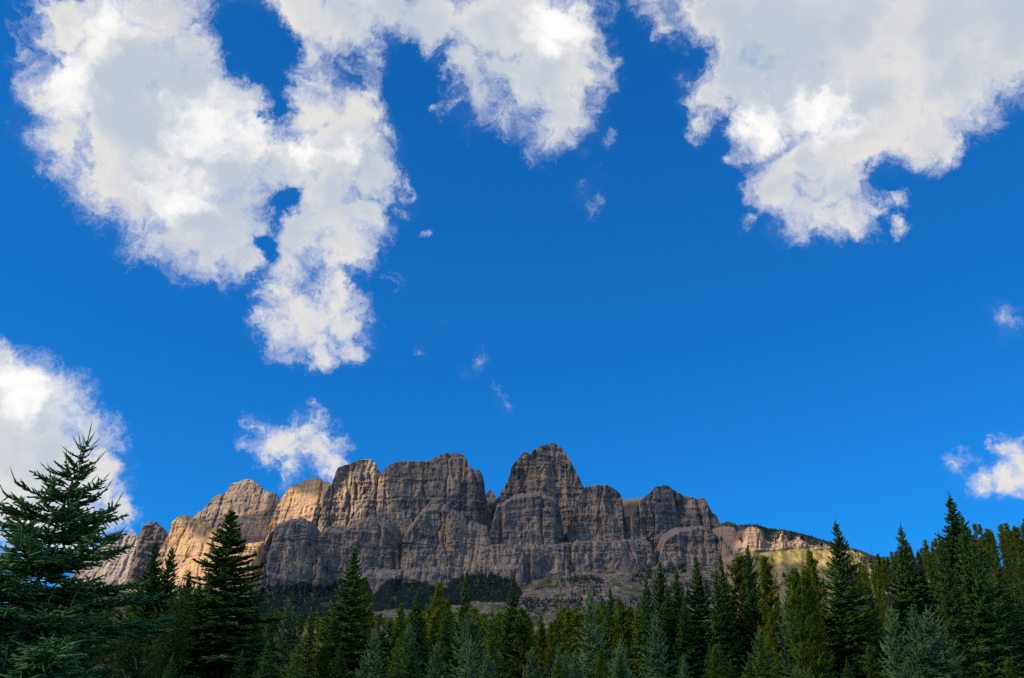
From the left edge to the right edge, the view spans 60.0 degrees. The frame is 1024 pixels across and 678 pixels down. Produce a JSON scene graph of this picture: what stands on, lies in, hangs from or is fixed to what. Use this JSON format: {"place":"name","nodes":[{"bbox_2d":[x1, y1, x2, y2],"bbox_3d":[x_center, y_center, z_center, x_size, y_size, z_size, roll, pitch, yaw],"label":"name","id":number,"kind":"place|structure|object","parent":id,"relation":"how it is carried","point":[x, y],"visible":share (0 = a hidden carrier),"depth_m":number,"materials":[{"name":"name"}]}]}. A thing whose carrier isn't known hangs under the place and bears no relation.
{"place":"outdoors","nodes":[
{"label":"outdoors","id":0,"kind":"place"},
{"bbox_2d":[58,532,138,586],"bbox_3d":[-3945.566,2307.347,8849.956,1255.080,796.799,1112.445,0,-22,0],"label":"mountain ridge","id":1,"kind":"structure","parent":0,"point":[117,570],"depth_m":8706.41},
{"bbox_2d":[124,521,167,583],"bbox_3d":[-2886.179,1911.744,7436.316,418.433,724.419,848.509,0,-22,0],"label":"mountain","id":2,"kind":"structure","parent":0,"point":[151,531],"depth_m":7259.12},
{"bbox_2d":[148,443,722,598],"bbox_3d":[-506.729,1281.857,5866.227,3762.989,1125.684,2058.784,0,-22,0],"label":"mountain","id":3,"kind":"structure","parent":0,"point":[546,497],"depth_m":5258.15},
{"bbox_2d":[0,0,1023,605],"label":"sky","id":4,"kind":"structure","parent":0,"point":[762,261],"materials":[{"name":"blue"}]},
{"bbox_2d":[1,565,1023,677],"bbox_3d":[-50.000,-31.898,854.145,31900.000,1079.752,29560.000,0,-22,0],"label":"ground","id":5,"kind":"structure","parent":0,"point":[620,584],"depth_m":4622.63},
{"bbox_2d":[0,423,181,677],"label":"spruce tree","id":6,"kind":"object","parent":5,"relation":"on","point":[58,612],"visible":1,"depth_m":23.77,"materials":[{"name":"green plant"}]},
{"bbox_2d":[105,609,166,677],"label":"spruce tree","id":7,"kind":"object","parent":5,"relation":"on","point":[126,661],"visible":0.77,"depth_m":37.36,"materials":[{"name":"green plant"}]},
{"bbox_2d":[103,537,176,677],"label":"spruce tree","id":8,"kind":"object","parent":5,"relation":"on","point":[152,569],"visible":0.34,"depth_m":63.24,"materials":[{"name":"green plant"}]},
{"bbox_2d":[144,541,180,675],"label":"spruce tree","id":9,"kind":"object","parent":5,"relation":"on","point":[170,565],"visible":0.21,"depth_m":65.68,"materials":[{"name":"green plant"}]},
{"bbox_2d":[162,655,178,677],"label":"spruce tree","id":10,"kind":"object","parent":5,"relation":"on","point":[170,673],"visible":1,"depth_m":44.39,"materials":[{"name":"green plant"}]},
{"bbox_2d":[148,578,200,677],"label":"spruce tree","id":11,"kind":"object","parent":5,"relation":"on","point":[172,646],"visible":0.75,"depth_m":49.58,"materials":[{"name":"green plant"}]},
{"bbox_2d":[171,580,202,676],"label":"spruce tree","id":12,"kind":"object","parent":5,"relation":"on","point":[199,587],"visible":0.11,"depth_m":61.70,"materials":[{"name":"green plant"}]},
{"bbox_2d":[138,503,302,677],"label":"spruce tree","id":13,"kind":"object","parent":5,"relation":"on","point":[224,570],"visible":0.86,"depth_m":60.21,"materials":[{"name":"green plant"}]},
{"bbox_2d":[232,649,248,677],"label":"spruce tree","id":14,"kind":"object","parent":5,"relation":"on","point":[240,670],"visible":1,"depth_m":49.97,"materials":[{"name":"green plant"}]},
{"bbox_2d":[232,600,270,673],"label":"spruce tree","id":15,"kind":"object","parent":5,"relation":"on","point":[255,635],"visible":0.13,"depth_m":73.06,"materials":[{"name":"green plant"}]},
{"bbox_2d":[252,641,278,677],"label":"spruce tree","id":16,"kind":"object","parent":5,"relation":"on","point":[265,664],"visible":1,"depth_m":42.05,"materials":[{"name":"green plant"}]},
{"bbox_2d":[268,609,283,668],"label":"spruce tree","id":17,"kind":"object","parent":5,"relation":"on","point":[272,634],"visible":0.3,"depth_m":77.11,"materials":[{"name":"green plant"}]},
{"bbox_2d":[269,602,306,676],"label":"blue spruce","id":18,"kind":"object","parent":5,"relation":"on","point":[287,647],"visible":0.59,"depth_m":69.00,"materials":[{"name":"green plant"}]},
{"bbox_2d":[280,647,305,677],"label":"young spruce","id":19,"kind":"object","parent":5,"relation":"on","point":[293,669],"visible":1,"depth_m":48.59,"materials":[{"name":"green plant"}]},
{"bbox_2d":[298,606,316,677],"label":"forest tree","id":20,"kind":"object","parent":5,"relation":"on","point":[308,658],"visible":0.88,"depth_m":84.30,"materials":[{"name":"green plant"}]},
{"bbox_2d":[299,614,316,677],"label":"forest tree","id":21,"kind":"object","parent":5,"relation":"on","point":[307,633],"visible":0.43,"depth_m":115.41,"materials":[{"name":"green plant"}]},
{"bbox_2d":[315,640,333,677],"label":"pine tree","id":22,"kind":"object","parent":5,"relation":"on","point":[324,658],"visible":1,"depth_m":60.55,"materials":[{"name":"green plant"}]},
{"bbox_2d":[313,607,348,677],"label":"spruce tree","id":23,"kind":"object","parent":5,"relation":"on","point":[333,634],"visible":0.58,"depth_m":70.16,"materials":[{"name":"green plant"}]},
{"bbox_2d":[306,542,390,677],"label":"spruce tree","id":24,"kind":"object","parent":5,"relation":"on","point":[353,635],"visible":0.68,"depth_m":78.56,"materials":[{"name":"green plant"}]},
{"bbox_2d":[343,577,376,669],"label":"pine tree","id":25,"kind":"object","parent":5,"relation":"on","point":[365,587],"visible":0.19,"depth_m":91.28,"materials":[{"name":"green plant"}]},
{"bbox_2d":[353,654,373,677],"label":"blue spruce","id":26,"kind":"object","parent":5,"relation":"on","point":[364,668],"visible":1,"depth_m":41.38,"materials":[{"name":"green plant"}]},
{"bbox_2d":[355,628,388,677],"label":"blue spruce","id":27,"kind":"object","parent":5,"relation":"on","point":[373,663],"visible":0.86,"depth_m":57.09,"materials":[{"name":"green plant"}]},
{"bbox_2d":[376,615,389,677],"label":"forest tree","id":28,"kind":"object","parent":5,"relation":"on","point":[383,633],"visible":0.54,"depth_m":114.81,"materials":[{"name":"green plant"}]},
{"bbox_2d":[380,624,400,677],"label":"forest tree","id":29,"kind":"object","parent":5,"relation":"on","point":[390,630],"visible":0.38,"depth_m":91.23,"materials":[{"name":"green plant"}]},
{"bbox_2d":[384,626,400,676],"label":"forest tree","id":30,"kind":"object","parent":5,"relation":"on","point":[395,632],"visible":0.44,"depth_m":81.99,"materials":[{"name":"green plant"}]},
{"bbox_2d":[386,638,405,677],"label":"pine tree","id":31,"kind":"object","parent":5,"relation":"on","point":[398,643],"visible":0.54,"depth_m":70.48,"materials":[{"name":"green plant"}]},
{"bbox_2d":[390,602,406,670],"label":"pine tree","id":32,"kind":"object","parent":5,"relation":"on","point":[399,618],"visible":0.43,"depth_m":95.10,"materials":[{"name":"green plant"}]},
{"bbox_2d":[388,621,425,677],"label":"blue spruce","id":33,"kind":"object","parent":5,"relation":"on","point":[405,647],"visible":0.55,"depth_m":65.33,"materials":[{"name":"green plant"}]},
{"bbox_2d":[391,590,433,677],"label":"spruce tree","id":34,"kind":"object","parent":5,"relation":"on","point":[417,630],"visible":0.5,"depth_m":76.95,"materials":[{"name":"green plant"}]},
{"bbox_2d":[400,637,424,677],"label":"spruce tree","id":35,"kind":"object","parent":5,"relation":"on","point":[411,657],"visible":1,"depth_m":53.09,"materials":[{"name":"green plant"}]},
{"bbox_2d":[423,614,442,673],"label":"forest tree","id":36,"kind":"object","parent":5,"relation":"on","point":[433,625],"visible":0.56,"depth_m":82.00,"materials":[{"name":"green plant"}]},
{"bbox_2d":[422,641,447,677],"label":"blue spruce","id":37,"kind":"object","parent":5,"relation":"on","point":[436,666],"visible":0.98,"depth_m":61.35,"materials":[{"name":"green plant"}]},
{"bbox_2d":[424,581,447,664],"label":"pine tree","id":38,"kind":"object","parent":5,"relation":"on","point":[438,595],"visible":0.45,"depth_m":96.47,"materials":[{"name":"green plant"}]},
{"bbox_2d":[424,608,463,677],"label":"spruce tree","id":39,"kind":"object","parent":5,"relation":"on","point":[447,650],"visible":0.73,"depth_m":72.07,"materials":[{"name":"green plant"}]},
{"bbox_2d":[444,577,483,677],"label":"spruce tree","id":40,"kind":"object","parent":5,"relation":"on","point":[463,609],"visible":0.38,"depth_m":85.06,"materials":[{"name":"green plant"}]},
{"bbox_2d":[441,606,492,677],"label":"blue spruce","id":41,"kind":"object","parent":5,"relation":"on","point":[469,631],"visible":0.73,"depth_m":58.73,"materials":[{"name":"green plant"}]},
{"bbox_2d":[454,636,482,677],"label":"blue spruce","id":42,"kind":"object","parent":5,"relation":"on","point":[472,672],"visible":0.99,"depth_m":50.78,"materials":[{"name":"green plant"}]},
{"bbox_2d":[466,604,513,677],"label":"young spruce","id":43,"kind":"object","parent":5,"relation":"on","point":[491,628],"visible":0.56,"depth_m":71.50,"materials":[{"name":"green plant"}]},
{"bbox_2d":[478,651,501,677],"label":"blue spruce","id":44,"kind":"object","parent":5,"relation":"on","point":[487,673],"visible":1,"depth_m":43.30,"materials":[{"name":"green plant"}]},
{"bbox_2d":[481,637,502,677],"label":"pine tree","id":45,"kind":"object","parent":5,"relation":"on","point":[490,644],"visible":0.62,"depth_m":68.08,"materials":[{"name":"green plant"}]},
{"bbox_2d":[496,570,532,677],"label":"spruce tree","id":46,"kind":"object","parent":5,"relation":"on","point":[512,600],"visible":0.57,"depth_m":87.24,"materials":[{"name":"green plant"}]},
{"bbox_2d":[506,605,539,677],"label":"forest tree","id":47,"kind":"object","parent":5,"relation":"on","point":[522,618],"visible":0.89,"depth_m":84.73,"materials":[{"name":"green plant"}]},
{"bbox_2d":[522,647,546,677],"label":"blue spruce","id":48,"kind":"object","parent":5,"relation":"on","point":[530,672],"visible":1,"depth_m":53.03,"materials":[{"name":"green plant"}]},
{"bbox_2d":[533,622,547,676],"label":"forest tree","id":49,"kind":"object","parent":5,"relation":"on","point":[540,639],"visible":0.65,"depth_m":119.88,"materials":[{"name":"green plant"}]},
{"bbox_2d":[539,621,559,676],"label":"pine tree","id":50,"kind":"object","parent":5,"relation":"on","point":[550,630],"visible":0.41,"depth_m":95.43,"materials":[{"name":"green plant"}]},
{"bbox_2d":[544,636,563,677],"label":"spruce tree","id":51,"kind":"object","parent":5,"relation":"on","point":[553,654],"visible":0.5,"depth_m":72.76,"materials":[{"name":"green plant"}]},
{"bbox_2d":[546,619,563,668],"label":"forest tree","id":52,"kind":"object","parent":5,"relation":"on","point":[557,625],"visible":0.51,"depth_m":83.80,"materials":[{"name":"green plant"}]},
{"bbox_2d":[559,610,578,673],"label":"forest tree","id":53,"kind":"object","parent":5,"relation":"on","point":[569,629],"visible":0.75,"depth_m":81.63,"materials":[{"name":"green plant"}]},
{"bbox_2d":[561,611,589,673],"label":"forest tree","id":54,"kind":"object","parent":5,"relation":"on","point":[576,623],"visible":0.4,"depth_m":85.93,"materials":[{"name":"green plant"}]},
{"bbox_2d":[569,649,582,677],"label":"blue spruce","id":55,"kind":"object","parent":5,"relation":"on","point":[574,670],"visible":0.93,"depth_m":56.04,"materials":[{"name":"green plant"}]},
{"bbox_2d":[568,585,618,677],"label":"blue spruce","id":56,"kind":"object","parent":5,"relation":"on","point":[591,636],"visible":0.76,"depth_m":73.50,"materials":[{"name":"green plant"}]},
{"bbox_2d":[591,648,611,677],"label":"pine tree","id":57,"kind":"object","parent":5,"relation":"on","point":[602,667],"visible":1,"depth_m":48.39,"materials":[{"name":"green plant"}]},
{"bbox_2d":[599,588,625,676],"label":"spruce tree","id":58,"kind":"object","parent":5,"relation":"on","point":[610,604],"visible":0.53,"depth_m":89.71,"materials":[{"name":"green plant"}]},
{"bbox_2d":[608,646,630,677],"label":"blue spruce","id":59,"kind":"object","parent":5,"relation":"on","point":[616,666],"visible":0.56,"depth_m":53.17,"materials":[{"name":"green plant"}]},
{"bbox_2d":[609,598,632,673],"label":"pine tree","id":60,"kind":"object","parent":5,"relation":"on","point":[616,635],"visible":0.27,"depth_m":88.80,"materials":[{"name":"green plant"}]},
{"bbox_2d":[607,640,635,677],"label":"blue spruce","id":61,"kind":"object","parent":5,"relation":"on","point":[623,655],"visible":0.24,"depth_m":56.38,"materials":[{"name":"green plant"}]},
{"bbox_2d":[607,608,639,676],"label":"forest tree","id":62,"kind":"object","parent":5,"relation":"on","point":[622,621],"visible":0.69,"depth_m":85.51,"materials":[{"name":"green plant"}]},
{"bbox_2d":[625,605,635,674],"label":"pine tree","id":63,"kind":"object","parent":5,"relation":"on","point":[630,613],"visible":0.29,"depth_m":99.89,"materials":[{"name":"green plant"}]},
{"bbox_2d":[627,608,643,674],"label":"pine tree","id":64,"kind":"object","parent":5,"relation":"on","point":[635,626],"visible":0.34,"depth_m":94.14,"materials":[{"name":"green plant"}]},
{"bbox_2d":[628,576,667,677],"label":"spruce tree","id":65,"kind":"object","parent":5,"relation":"on","point":[645,625],"visible":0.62,"depth_m":79.94,"materials":[{"name":"green plant"}]},
{"bbox_2d":[641,561,672,658],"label":"spruce tree","id":66,"kind":"object","parent":5,"relation":"on","point":[660,590],"visible":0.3,"depth_m":85.08,"materials":[{"name":"green plant"}]},
{"bbox_2d":[639,611,680,677],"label":"blue spruce","id":67,"kind":"object","parent":5,"relation":"on","point":[657,664],"visible":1,"depth_m":63.17,"materials":[{"name":"green plant"}]},
{"bbox_2d":[657,582,681,677],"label":"spruce tree","id":68,"kind":"object","parent":5,"relation":"on","point":[668,618],"visible":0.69,"depth_m":81.82,"materials":[{"name":"green plant"}]},
{"bbox_2d":[661,569,704,674],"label":"spruce tree","id":69,"kind":"object","parent":5,"relation":"on","point":[678,597],"visible":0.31,"depth_m":83.61,"materials":[{"name":"green plant"}]},
{"bbox_2d":[667,598,706,677],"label":"spruce tree","id":70,"kind":"object","parent":5,"relation":"on","point":[687,639],"visible":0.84,"depth_m":78.59,"materials":[{"name":"green plant"}]},
{"bbox_2d":[684,555,715,677],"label":"spruce tree","id":71,"kind":"object","parent":5,"relation":"on","point":[700,598],"visible":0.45,"depth_m":84.24,"materials":[{"name":"green plant"}]},
{"bbox_2d":[707,645,725,677],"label":"pine tree","id":72,"kind":"object","parent":5,"relation":"on","point":[717,666],"visible":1,"depth_m":43.34,"materials":[{"name":"green plant"}]},
{"bbox_2d":[702,567,739,676],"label":"spruce tree","id":73,"kind":"object","parent":5,"relation":"on","point":[719,618],"visible":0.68,"depth_m":79.90,"materials":[{"name":"green plant"}]},
{"bbox_2d":[710,553,752,676],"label":"spruce tree","id":74,"kind":"object","parent":5,"relation":"on","point":[722,579],"visible":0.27,"depth_m":83.20,"materials":[{"name":"green plant"}]},
{"bbox_2d":[717,600,747,677],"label":"spruce tree","id":75,"kind":"object","parent":5,"relation":"on","point":[734,642],"visible":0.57,"depth_m":79.97,"materials":[{"name":"green plant"}]},
{"bbox_2d":[715,554,774,676],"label":"pine tree","id":76,"kind":"object","parent":5,"relation":"on","point":[737,568],"visible":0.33,"depth_m":86.21,"materials":[{"name":"green plant"}]},
{"bbox_2d":[733,544,769,677],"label":"spruce tree","id":77,"kind":"object","parent":5,"relation":"on","point":[750,611],"visible":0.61,"depth_m":82.27,"materials":[{"name":"green plant"}]},
{"bbox_2d":[741,628,780,677],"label":"young spruce","id":78,"kind":"object","parent":5,"relation":"on","point":[762,665],"visible":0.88,"depth_m":48.44,"materials":[{"name":"green plant"}]},
{"bbox_2d":[756,554,787,676],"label":"pine tree","id":79,"kind":"object","parent":5,"relation":"on","point":[766,574],"visible":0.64,"depth_m":76.89,"materials":[{"name":"green plant"}]},
{"bbox_2d":[763,610,791,677],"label":"pine tree","id":80,"kind":"object","parent":5,"relation":"on","point":[774,633],"visible":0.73,"depth_m":73.15,"materials":[{"name":"green plant"}]},
{"bbox_2d":[771,586,835,677],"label":"blue spruce","id":81,"kind":"object","parent":5,"relation":"on","point":[788,655],"visible":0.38,"depth_m":71.78,"materials":[{"name":"green plant"}]},
{"bbox_2d":[781,567,827,677],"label":"pine tree","id":82,"kind":"object","parent":5,"relation":"on","point":[804,633],"visible":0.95,"depth_m":69.00,"materials":[{"name":"green plant"}]},
{"bbox_2d":[794,568,837,677],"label":"pine tree","id":83,"kind":"object","parent":5,"relation":"on","point":[806,576],"visible":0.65,"depth_m":69.70,"materials":[{"name":"green plant"}]},
{"bbox_2d":[804,549,837,677],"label":"pine tree","id":84,"kind":"object","parent":5,"relation":"on","point":[811,562],"visible":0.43,"depth_m":77.19,"materials":[{"name":"green plant"}]},
{"bbox_2d":[823,605,859,677],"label":"spruce tree","id":85,"kind":"object","parent":5,"relation":"on","point":[840,647],"visible":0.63,"depth_m":74.15,"materials":[{"name":"green plant"}]},
{"bbox_2d":[816,519,902,677],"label":"spruce tree","id":86,"kind":"object","parent":5,"relation":"on","point":[844,590],"visible":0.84,"depth_m":74.93,"materials":[{"name":"green plant"}]},
{"bbox_2d":[863,645,882,677],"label":"pine tree","id":87,"kind":"object","parent":5,"relation":"on","point":[869,652],"visible":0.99,"depth_m":57.23,"materials":[{"name":"green plant"}]},
{"bbox_2d":[855,586,893,672],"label":"spruce tree","id":88,"kind":"object","parent":5,"relation":"on","point":[877,626],"visible":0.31,"depth_m":80.59,"materials":[{"name":"green plant"}]},
{"bbox_2d":[878,606,915,677],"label":"blue spruce","id":89,"kind":"object","parent":5,"relation":"on","point":[892,652],"visible":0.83,"depth_m":52.84,"materials":[{"name":"green plant"}]},
{"bbox_2d":[875,522,941,676],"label":"spruce tree","id":90,"kind":"object","parent":5,"relation":"on","point":[905,571],"visible":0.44,"depth_m":77.28,"materials":[{"name":"green plant"}]},
{"bbox_2d":[894,606,944,677],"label":"blue spruce","id":91,"kind":"object","parent":5,"relation":"on","point":[912,620],"visible":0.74,"depth_m":51.31,"materials":[{"name":"green plant"}]},
{"bbox_2d":[912,565,949,671],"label":"spruce tree","id":92,"kind":"object","parent":5,"relation":"on","point":[925,582],"visible":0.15,"depth_m":77.08,"materials":[{"name":"green plant"}]},
{"bbox_2d":[905,605,967,677],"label":"blue spruce","id":93,"kind":"object","parent":5,"relation":"on","point":[934,647],"visible":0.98,"depth_m":50.63,"materials":[{"name":"green plant"}]},
{"bbox_2d":[934,531,986,677],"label":"spruce tree","id":94,"kind":"object","parent":5,"relation":"on","point":[954,612],"visible":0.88,"depth_m":61.79,"materials":[{"name":"green plant"}]},
{"bbox_2d":[918,492,1023,674],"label":"spruce tree","id":95,"kind":"object","parent":5,"relation":"on","point":[954,531],"visible":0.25,"depth_m":72.94,"materials":[{"name":"green plant"}]},
{"bbox_2d":[956,512,1023,677],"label":"spruce tree","id":96,"kind":"object","parent":5,"relation":"on","point":[979,614],"visible":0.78,"depth_m":67.87,"materials":[{"name":"green plant"}]},
{"bbox_2d":[966,521,1023,677],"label":"spruce tree","id":97,"kind":"object","parent":5,"relation":"on","point":[1000,654],"visible":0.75,"depth_m":67.18,"materials":[{"name":"green plant"}]},
{"bbox_2d":[990,555,1023,675],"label":"spruce tree","id":98,"kind":"object","parent":5,"relation":"on","point":[1006,598],"visible":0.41,"depth_m":76.28,"materials":[{"name":"green plant"}]},
{"bbox_2d":[1001,558,1017,593],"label":"hill pine","id":99,"kind":"object","parent":5,"relation":"on","point":[1008,571],"visible":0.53,"depth_m":177.66,"materials":[{"name":"green plant"}]},
{"bbox_2d":[1003,658,1018,677],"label":"pine tree","id":100,"kind":"object","parent":5,"relation":"on","point":[1008,668],"visible":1,"depth_m":41.37,"materials":[{"name":"green plant"}]},
{"bbox_2d":[1004,530,1018,578],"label":"hill pine","id":101,"kind":"object","parent":5,"relation":"on","point":[1013,555],"visible":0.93,"depth_m":213.90,"materials":[{"name":"green plant"}]},
{"bbox_2d":[1010,586,1023,654],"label":"spruce tree","id":102,"kind":"object","parent":5,"relation":"on","point":[1020,605],"visible":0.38,"depth_m":81.25,"materials":[{"name":"green plant"}]},
{"bbox_2d":[1013,558,1023,596],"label":"hill pine","id":103,"kind":"object","parent":5,"relation":"on","point":[1021,566],"visible":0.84,"depth_m":177.40,"materials":[{"name":"green plant"}]},
{"bbox_2d":[710,521,929,624],"bbox_3d":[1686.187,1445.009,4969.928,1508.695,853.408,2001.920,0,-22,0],"label":"mountain slope","id":104,"kind":"structure","parent":0,"point":[785,553],"depth_m":4777.32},
{"bbox_2d":[91,511,731,624],"bbox_3d":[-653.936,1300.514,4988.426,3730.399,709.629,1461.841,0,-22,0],"label":"distant forest","id":105,"kind":"object","parent":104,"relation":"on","point":[500,595],"visible":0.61,"depth_m":4738.45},
{"bbox_2d":[722,522,885,586],"bbox_3d":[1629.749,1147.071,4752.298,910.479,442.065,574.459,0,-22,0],"label":"ridge forest","id":106,"kind":"object","parent":104,"relation":"on","point":[802,536],"visible":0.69,"depth_m":4844.64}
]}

